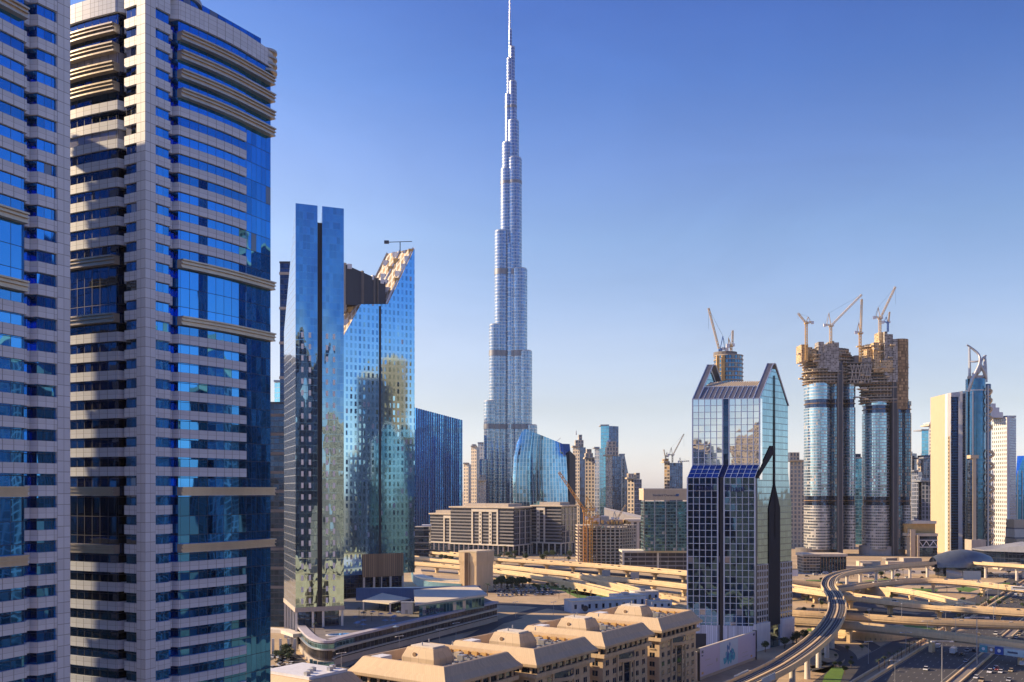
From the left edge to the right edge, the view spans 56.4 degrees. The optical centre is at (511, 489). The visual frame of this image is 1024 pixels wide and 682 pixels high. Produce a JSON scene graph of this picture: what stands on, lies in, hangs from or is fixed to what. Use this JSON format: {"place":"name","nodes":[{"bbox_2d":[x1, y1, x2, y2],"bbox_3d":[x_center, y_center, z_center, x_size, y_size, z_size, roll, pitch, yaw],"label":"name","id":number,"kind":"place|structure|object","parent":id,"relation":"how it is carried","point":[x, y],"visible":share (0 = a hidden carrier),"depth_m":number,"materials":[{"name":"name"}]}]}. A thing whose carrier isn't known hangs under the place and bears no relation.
{"place":"outdoors","nodes":[
{"label":"outdoors","id":0,"kind":"place"},
{"bbox_2d":[0,0,69,681],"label":"office tower","id":1,"kind":"structure","parent":0,"point":[34,340],"depth_m":163.13,"materials":[{"name":"grey concrete"}]},
{"bbox_2d":[0,0,55,681],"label":"window glass","id":2,"kind":"structure","parent":1,"relation":"in","point":[13,524],"depth_m":163.07,"materials":[{"name":"glass"}]},
{"bbox_2d":[70,0,276,681],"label":"office tower","id":3,"kind":"structure","parent":0,"point":[172,284],"depth_m":192.90,"materials":[{"name":"grey concrete"}]},
{"bbox_2d":[70,6,270,681],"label":"window glass","id":4,"kind":"structure","parent":3,"relation":"in","point":[95,290],"depth_m":194.51,"materials":[{"name":"glass"}]},
{"bbox_2d":[271,402,286,626],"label":"office building","id":5,"kind":"structure","parent":0,"point":[277,512],"depth_m":600.00,"materials":[{"name":"grey glass"}]},
{"bbox_2d":[279,261,289,401],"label":"office building","id":6,"kind":"structure","parent":0,"point":[284,272],"depth_m":660.00,"materials":[{"name":"blue glass"}]},
{"bbox_2d":[271,653,306,663],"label":"road","id":7,"kind":"structure","parent":0,"point":[299,659],"depth_m":484.24,"materials":[{"name":"asphalt"}]},
{"bbox_2d":[271,627,300,654],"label":"access bridge","id":8,"kind":"structure","parent":7,"relation":"on","point":[290,632],"depth_m":503.19,"materials":[{"name":"concrete"}]},
{"bbox_2d":[271,662,362,681],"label":"building","id":9,"kind":"structure","parent":0,"point":[303,672],"depth_m":279.46,"materials":[{"name":"white paint"}]},
{"bbox_2d":[344,240,414,598],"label":"glass tower","id":10,"kind":"structure","parent":0,"point":[379,428],"depth_m":704.49,"materials":[{"name":"blue glass"}]},
{"bbox_2d":[344,617,520,669],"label":"road","id":11,"kind":"structure","parent":0,"point":[476,628],"depth_m":584.02,"materials":[{"name":"asphalt"}]},
{"bbox_2d":[415,408,462,525],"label":"glass building","id":12,"kind":"structure","parent":0,"point":[438,461],"depth_m":1442.40,"materials":[{"name":"blue glass"}]},
{"bbox_2d":[450,604,563,644],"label":"road","id":13,"kind":"structure","parent":0,"point":[482,631],"depth_m":638.53,"materials":[{"name":"asphalt"}]},
{"bbox_2d":[479,0,536,502],"bbox_3d":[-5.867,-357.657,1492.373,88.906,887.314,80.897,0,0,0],"label":"supertall tower","id":14,"kind":"structure","parent":0,"point":[507,412],"depth_m":1464.12,"materials":[{"name":"silver metal"}]},
{"bbox_2d":[497,602,586,613],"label":"road","id":15,"kind":"structure","parent":0,"point":[532,605],"depth_m":710.32,"materials":[{"name":"asphalt"}]},
{"bbox_2d":[513,429,575,505],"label":"glass building","id":16,"kind":"structure","parent":0,"point":[540,462],"depth_m":1342.21,"materials":[{"name":"glass"}]},
{"bbox_2d":[70,0,1023,491],"label":"sky","id":17,"kind":"structure","parent":0,"point":[758,164],"materials":[{"name":"blue"}]},
{"bbox_2d":[576,516,636,564],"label":"unfinished building","id":18,"kind":"structure","parent":0,"point":[609,543],"depth_m":1097.00,"materials":[{"name":"concrete"}]},
{"bbox_2d":[604,507,640,548],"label":"mall building","id":19,"kind":"structure","parent":0,"point":[634,519],"depth_m":1247.97,"materials":[{"name":"stone"}]},
{"bbox_2d":[271,492,1021,681],"bbox_3d":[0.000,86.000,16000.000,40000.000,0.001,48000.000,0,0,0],"label":"ground","id":20,"kind":"structure","parent":0,"point":[763,656],"depth_m":735.98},
{"bbox_2d":[283,203,343,650],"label":"glass tower","id":21,"kind":"structure","parent":20,"relation":"on","point":[314,457],"depth_m":516.58,"materials":[{"name":"blue glass"}]},
{"bbox_2d":[298,597,498,665],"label":"podium building","id":22,"kind":"structure","parent":20,"relation":"on","point":[324,645],"depth_m":524.45,"materials":[{"name":"concrete"}]},
{"bbox_2d":[301,633,353,648],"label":"curved window","id":23,"kind":"structure","parent":22,"relation":"in","point":[351,640],"depth_m":470.95,"materials":[{"name":"teal glass"}]},
{"bbox_2d":[362,593,412,611],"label":"rooftop pavilion","id":24,"kind":"structure","parent":22,"relation":"on","point":[391,602],"depth_m":589.69,"materials":[{"name":"stone"}]},
{"bbox_2d":[400,601,413,613],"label":"lift kiosk","id":25,"kind":"object","parent":22,"relation":"on","point":[407,607],"visible":1,"depth_m":570.77,"materials":[{"name":"white paint"}]},
{"bbox_2d":[356,585,486,617],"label":"rooftop pavilion","id":26,"kind":"structure","parent":22,"relation":"on","point":[430,600],"depth_m":597.20,"materials":[{"name":"stone"}]},
{"bbox_2d":[415,524,430,556],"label":"office block","id":27,"kind":"structure","parent":20,"relation":"on","point":[423,540],"depth_m":1180.00,"materials":[{"name":"grey glass"}]},
{"bbox_2d":[347,639,522,681],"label":"apartment block","id":28,"kind":"structure","parent":20,"relation":"on","point":[427,662],"depth_m":291.81,"materials":[{"name":"beige concrete"}]},
{"bbox_2d":[411,569,461,586],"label":"building","id":29,"kind":"structure","parent":20,"relation":"on","point":[419,579],"depth_m":836.86,"materials":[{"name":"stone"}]},
{"bbox_2d":[429,510,451,551],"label":"office block","id":30,"kind":"structure","parent":20,"relation":"on","point":[440,521],"depth_m":1323.66,"materials":[{"name":"concrete"}]},
{"bbox_2d":[463,463,470,505],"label":"skyscraper","id":31,"kind":"structure","parent":20,"relation":"on","point":[467,482],"depth_m":1624.69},
{"bbox_2d":[471,444,478,502],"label":"skyscraper","id":32,"kind":"structure","parent":20,"relation":"on","point":[474,469],"depth_m":1684.39,"materials":[{"name":"concrete"}]},
{"bbox_2d":[458,549,493,591],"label":"vent tower","id":33,"kind":"structure","parent":20,"relation":"on","point":[476,567],"depth_m":805.44,"materials":[{"name":"concrete"}]},
{"bbox_2d":[477,475,488,502],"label":"skyscraper","id":34,"kind":"structure","parent":20,"relation":"on","point":[483,489],"depth_m":1413.46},
{"bbox_2d":[449,503,532,555],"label":"office block","id":35,"kind":"structure","parent":20,"relation":"on","point":[495,527],"depth_m":1268.28,"materials":[{"name":"concrete"}]},
{"bbox_2d":[485,589,558,594],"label":"parking lot","id":36,"kind":"structure","parent":20,"relation":"on","point":[512,591],"depth_m":807.89,"materials":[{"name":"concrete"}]},
{"bbox_2d":[451,625,597,681],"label":"apartment block","id":37,"kind":"structure","parent":20,"relation":"on","point":[545,657],"depth_m":321.79,"materials":[{"name":"beige concrete"}]},
{"bbox_2d":[415,562,686,609],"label":"viaduct","id":38,"kind":"object","parent":20,"relation":"on","point":[594,588],"visible":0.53,"depth_m":848.82,"materials":[{"name":"concrete"}]},
{"bbox_2d":[415,556,686,595],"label":"viaduct","id":39,"kind":"object","parent":20,"relation":"on","point":[655,584],"visible":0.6,"depth_m":858.60,"materials":[{"name":"concrete"}]},
{"bbox_2d":[530,502,578,554],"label":"office block","id":40,"kind":"structure","parent":20,"relation":"on","point":[554,526],"depth_m":1273.51,"materials":[{"name":"stone"}]},
{"bbox_2d":[558,471,596,562],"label":"tower crane","id":41,"kind":"object","parent":20,"relation":"on","point":[586,510],"visible":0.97,"depth_m":1082.51,"materials":[{"name":"orange paint"}]},
{"bbox_2d":[571,431,585,536],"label":"skyscraper","id":42,"kind":"structure","parent":20,"relation":"on","point":[579,449],"depth_m":1703.60,"materials":[{"name":"beige stone"}]},
{"bbox_2d":[583,449,594,527],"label":"skyscraper","id":43,"kind":"structure","parent":20,"relation":"on","point":[589,458],"depth_m":1563.42,"materials":[{"name":"concrete"}]},
{"bbox_2d":[524,612,654,681],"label":"apartment block","id":44,"kind":"structure","parent":20,"relation":"on","point":[620,655],"depth_m":355.27,"materials":[{"name":"beige concrete"}]},
{"bbox_2d":[585,512,599,562],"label":"tower crane","id":45,"kind":"object","parent":20,"relation":"on","point":[590,518],"visible":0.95,"depth_m":1080.80,"materials":[{"name":"orange paint"}]},
{"bbox_2d":[592,447,602,527],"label":"skyscraper","id":46,"kind":"structure","parent":20,"relation":"on","point":[598,477],"depth_m":1553.86,"materials":[{"name":"grey concrete"}]},
{"bbox_2d":[564,596,633,612],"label":"building","id":47,"kind":"structure","parent":20,"relation":"on","point":[587,604],"depth_m":672.93,"materials":[{"name":"stone"}]},
{"bbox_2d":[530,569,685,601],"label":"viaduct","id":48,"kind":"object","parent":20,"relation":"on","point":[612,584],"visible":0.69,"depth_m":825.85,"materials":[{"name":"concrete"}]},
{"bbox_2d":[599,424,617,527],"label":"skyscraper","id":49,"kind":"structure","parent":20,"relation":"on","point":[608,432],"depth_m":1804.33,"materials":[{"name":"blue glass"}]},
{"bbox_2d":[603,440,620,510],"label":"skyscraper","id":50,"kind":"structure","parent":20,"relation":"on","point":[613,479],"depth_m":1454.70,"materials":[{"name":"grey glass"}]},
{"bbox_2d":[618,454,627,511],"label":"skyscraper","id":51,"kind":"structure","parent":20,"relation":"on","point":[624,471],"depth_m":1602.59,"materials":[{"name":"beige glass"}]},
{"bbox_2d":[609,592,645,604],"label":"building","id":52,"kind":"structure","parent":20,"relation":"on","point":[639,598],"depth_m":693.63,"materials":[{"name":"white paint"}]},
{"bbox_2d":[624,473,641,514],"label":"skyscraper","id":53,"kind":"structure","parent":20,"relation":"on","point":[634,482],"depth_m":1404.36,"materials":[{"name":"concrete"}]},
{"bbox_2d":[629,588,658,598],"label":"building","id":54,"kind":"structure","parent":20,"relation":"on","point":[652,593],"depth_m":729.88,"materials":[{"name":"stone"}]},
{"bbox_2d":[586,601,702,681],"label":"apartment block","id":55,"kind":"structure","parent":20,"relation":"on","point":[671,653],"depth_m":391.51,"materials":[{"name":"beige concrete"}]},
{"bbox_2d":[646,598,672,607],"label":"building","id":56,"kind":"structure","parent":20,"relation":"on","point":[661,603],"depth_m":691.41,"materials":[{"name":"white paint"}]},
{"bbox_2d":[661,458,682,500],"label":"skyscraper","id":57,"kind":"structure","parent":20,"relation":"on","point":[673,475],"depth_m":1706.14,"materials":[{"name":"blue glass"}]},
{"bbox_2d":[429,550,1023,619],"bbox_3d":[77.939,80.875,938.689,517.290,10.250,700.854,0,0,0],"label":"viaduct","id":58,"kind":"object","parent":20,"relation":"on","point":[888,603],"visible":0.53,"depth_m":705.09,"materials":[{"name":"concrete"}]},
{"bbox_2d":[696,630,756,680],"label":"billboard","id":59,"kind":"object","parent":20,"relation":"on","point":[722,656],"visible":0.98,"depth_m":453.48,"materials":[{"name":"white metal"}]},
{"bbox_2d":[713,351,742,381],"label":"construction tower","id":60,"kind":"structure","parent":20,"relation":"on","point":[729,364],"depth_m":887.38,"materials":[{"name":"blue glass"}]},
{"bbox_2d":[707,308,728,350],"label":"tower crane","id":61,"kind":"object","parent":60,"relation":"on","point":[719,347],"visible":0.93,"depth_m":899.37,"materials":[{"name":"beige metal"}]},
{"bbox_2d":[788,452,804,547],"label":"skyscraper","id":62,"kind":"structure","parent":20,"relation":"on","point":[797,495],"depth_m":1423.91,"materials":[{"name":"concrete"}]},
{"bbox_2d":[792,580,860,593],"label":"viaduct","id":63,"kind":"object","parent":20,"relation":"on","point":[807,583],"visible":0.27,"depth_m":803.15,"materials":[{"name":"concrete"}]},
{"bbox_2d":[855,454,862,544],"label":"skyscraper","id":64,"kind":"structure","parent":20,"relation":"on","point":[858,501],"depth_m":1503.00,"materials":[{"name":"blue glass"}]},
{"bbox_2d":[812,628,912,641],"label":"viaduct","id":65,"kind":"object","parent":20,"relation":"on","point":[866,636],"visible":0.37,"depth_m":543.96,"materials":[{"name":"concrete"}]},
{"bbox_2d":[723,561,1023,681],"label":"metro viaduct","id":66,"kind":"object","parent":20,"relation":"on","point":[815,641],"visible":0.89,"depth_m":489.47,"materials":[{"name":"concrete"}]},
{"bbox_2d":[792,610,1023,631],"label":"viaduct","id":67,"kind":"object","parent":20,"relation":"on","point":[948,623],"visible":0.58,"depth_m":562.43,"materials":[{"name":"concrete"}]},
{"bbox_2d":[795,618,1023,664],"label":"viaduct","id":68,"kind":"object","parent":20,"relation":"on","point":[850,627],"visible":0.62,"depth_m":508.98,"materials":[{"name":"concrete"}]},
{"bbox_2d":[979,643,1023,657],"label":"sign panel","id":69,"kind":"object","parent":68,"relation":"attached to","point":[1001,650],"visible":1,"depth_m":472.27,"materials":[{"name":"white paint"}]},
{"bbox_2d":[801,578,1023,598],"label":"viaduct","id":70,"kind":"object","parent":20,"relation":"on","point":[859,586],"visible":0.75,"depth_m":782.30,"materials":[{"name":"concrete"}]},
{"bbox_2d":[911,470,921,519],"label":"skyscraper","id":71,"kind":"structure","parent":20,"relation":"on","point":[916,500],"depth_m":1427.20,"materials":[{"name":"grey concrete"}]},
{"bbox_2d":[861,586,975,612],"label":"viaduct","id":72,"kind":"object","parent":20,"relation":"on","point":[895,592],"visible":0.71,"depth_m":737.39,"materials":[{"name":"concrete"}]},
{"bbox_2d":[902,520,937,556],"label":"civic building","id":73,"kind":"structure","parent":20,"relation":"on","point":[922,535],"depth_m":1234.00,"materials":[{"name":"concrete"}]},
{"bbox_2d":[911,478,930,520],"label":"skyscraper","id":74,"kind":"structure","parent":20,"relation":"on","point":[926,498],"depth_m":1404.40,"materials":[{"name":"grey concrete"}]},
{"bbox_2d":[913,429,928,454],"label":"skyscraper","id":75,"kind":"structure","parent":20,"relation":"on","point":[924,441],"depth_m":1753.42,"materials":[{"name":"blue glass"}]},
{"bbox_2d":[915,455,930,479],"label":"skyscraper","id":76,"kind":"structure","parent":20,"relation":"on","point":[926,466],"depth_m":1484.28,"materials":[{"name":"grey glass"}]},
{"bbox_2d":[876,582,1023,678],"bbox_3d":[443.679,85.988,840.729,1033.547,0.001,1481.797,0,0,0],"label":"verge","id":77,"kind":"structure","parent":20,"relation":"on","point":[916,646],"depth_m":521.20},
{"bbox_2d":[864,584,1023,681],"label":"road barrier","id":78,"kind":"object","parent":77,"relation":"on","point":[885,670],"visible":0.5,"depth_m":487.85,"materials":[{"name":"concrete"}]},
{"bbox_2d":[929,549,993,577],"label":"metro station","id":79,"kind":"object","parent":20,"relation":"on","point":[953,564],"visible":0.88,"depth_m":943.31,"materials":[{"name":"grey metal"}]},
{"bbox_2d":[963,571,980,580],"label":"road sign","id":80,"kind":"object","parent":20,"relation":"on","point":[971,575],"visible":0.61,"depth_m":872.26,"materials":[{"name":"metal"}]},
{"bbox_2d":[946,618,1023,681],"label":"road barrier","id":81,"kind":"object","parent":20,"relation":"on","point":[968,664],"visible":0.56,"depth_m":466.87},
{"bbox_2d":[950,619,1023,681],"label":"median strip","id":82,"kind":"object","parent":20,"relation":"on","point":[967,670],"visible":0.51,"depth_m":466.50,"materials":[{"name":"concrete"}]},
{"bbox_2d":[959,630,1019,681],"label":"road barrier","id":83,"kind":"object","parent":20,"relation":"on","point":[980,664],"visible":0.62,"depth_m":465.07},
{"bbox_2d":[971,542,1023,563],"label":"mall building","id":84,"kind":"structure","parent":20,"relation":"on","point":[1008,553],"depth_m":1068.23,"materials":[{"name":"grey metal"}]},
{"bbox_2d":[619,488,686,571],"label":"office building","id":85,"kind":"structure","parent":0,"point":[663,531],"depth_m":1000.40,"materials":[{"name":"teal glass"}]},
{"bbox_2d":[415,560,1021,619],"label":"road","id":86,"kind":"structure","parent":0,"point":[797,595],"depth_m":886.64,"materials":[{"name":"concrete"}]},
{"bbox_2d":[687,363,794,650],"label":"office tower","id":87,"kind":"structure","parent":0,"point":[739,571],"depth_m":513.61,"materials":[{"name":"blue glass"}]},
{"bbox_2d":[796,659,843,681],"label":"pavement","id":88,"kind":"structure","parent":0,"point":[815,674],"depth_m":457.36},
{"bbox_2d":[795,648,844,671],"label":"road","id":89,"kind":"structure","parent":0,"point":[841,656],"depth_m":481.37,"materials":[{"name":"asphalt"}]},
{"bbox_2d":[792,641,857,681],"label":"road","id":90,"kind":"structure","parent":0,"point":[849,653],"depth_m":487.10,"materials":[{"name":"asphalt"}]},
{"bbox_2d":[822,667,843,681],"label":"grass","id":91,"kind":"structure","parent":0,"point":[833,674],"depth_m":442.28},
{"bbox_2d":[795,331,911,555],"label":"construction tower","id":92,"kind":"structure","parent":0,"point":[834,375],"depth_m":1250.31,"materials":[{"name":"blue metal"}]},
{"bbox_2d":[798,313,813,360],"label":"tower crane","id":93,"kind":"object","parent":92,"relation":"on","point":[804,321],"visible":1,"depth_m":1239.53,"materials":[{"name":"white paint"}]},
{"bbox_2d":[823,294,861,343],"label":"tower crane","id":94,"kind":"object","parent":92,"relation":"on","point":[835,321],"visible":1,"depth_m":1241.29,"materials":[{"name":"white paint"}]},
{"bbox_2d":[854,299,862,361],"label":"tower crane","id":95,"kind":"object","parent":92,"relation":"on","point":[860,341],"visible":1,"depth_m":1240.61,"materials":[{"name":"white paint"}]},
{"bbox_2d":[873,286,895,339],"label":"tower crane","id":96,"kind":"object","parent":92,"relation":"on","point":[880,324],"visible":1,"depth_m":1241.55,"materials":[{"name":"white paint"}]},
{"bbox_2d":[853,640,888,672],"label":"road","id":97,"kind":"structure","parent":0,"point":[879,653],"depth_m":492.96,"materials":[{"name":"asphalt"}]},
{"bbox_2d":[795,607,947,617],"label":"road","id":98,"kind":"structure","parent":0,"point":[854,611],"depth_m":669.80,"materials":[{"name":"asphalt"}]},
{"bbox_2d":[857,652,905,681],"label":"pavement","id":99,"kind":"structure","parent":0,"point":[871,674],"depth_m":457.21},
{"bbox_2d":[798,570,1014,574],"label":"pavement","id":100,"kind":"structure","parent":0,"point":[907,572],"depth_m":993.97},
{"bbox_2d":[796,552,847,572],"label":"scaffolded building","id":101,"kind":"structure","parent":100,"relation":"on","point":[816,562],"depth_m":985.21,"materials":[{"name":"beige concrete"}]},
{"bbox_2d":[841,586,1023,681],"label":"road","id":102,"kind":"structure","parent":0,"point":[850,676],"depth_m":524.45,"materials":[{"name":"asphalt"}]},
{"bbox_2d":[849,580,1023,681],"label":"road barrier","id":103,"kind":"object","parent":102,"relation":"on","point":[882,664],"visible":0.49,"depth_m":489.18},
{"bbox_2d":[842,572,1023,676],"bbox_3d":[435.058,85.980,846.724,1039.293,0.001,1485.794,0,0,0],"label":"road","id":104,"kind":"structure","parent":0,"point":[862,660],"depth_m":527.85,"materials":[{"name":"asphalt"}]},
{"bbox_2d":[901,591,979,602],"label":"pavement","id":105,"kind":"structure","parent":0,"point":[967,595],"depth_m":777.64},
{"bbox_2d":[881,591,1008,624],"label":"road","id":106,"kind":"structure","parent":0,"point":[927,613],"depth_m":742.29,"materials":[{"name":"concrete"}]},
{"bbox_2d":[931,391,964,552],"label":"office tower","id":107,"kind":"structure","parent":0,"point":[948,462],"depth_m":1284.52,"materials":[{"name":"beige stone"}]},
{"bbox_2d":[872,592,1023,681],"bbox_3d":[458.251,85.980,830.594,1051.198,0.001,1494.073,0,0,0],"label":"road","id":108,"kind":"structure","parent":0,"point":[917,662],"depth_m":481.46,"materials":[{"name":"asphalt"}]},
{"bbox_2d":[965,455,985,549],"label":"slim tower","id":109,"kind":"structure","parent":0,"point":[972,540],"depth_m":1191.00,"materials":[{"name":"beige stone"}]},
{"bbox_2d":[965,344,994,545],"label":"horned tower","id":110,"kind":"structure","parent":0,"point":[978,409],"depth_m":1229.27,"materials":[{"name":"blue glass"}]},
{"bbox_2d":[963,630,1023,681],"bbox_3d":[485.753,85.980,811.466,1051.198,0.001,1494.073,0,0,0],"label":"road","id":111,"kind":"structure","parent":0,"point":[1007,663],"depth_m":454.81,"materials":[{"name":"asphalt"}]},
{"bbox_2d":[991,403,1015,544],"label":"residential tower","id":112,"kind":"structure","parent":0,"point":[1004,462],"depth_m":1337.99,"materials":[{"name":"white paint"}]},
{"bbox_2d":[1005,519,1023,543],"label":"terraced building","id":113,"kind":"structure","parent":0,"point":[1014,530],"depth_m":1279.20,"materials":[{"name":"concrete"}]},
{"bbox_2d":[1016,456,1023,518],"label":"glass building","id":114,"kind":"structure","parent":0,"point":[1020,489],"depth_m":1420.00,"materials":[{"name":"blue glass"}]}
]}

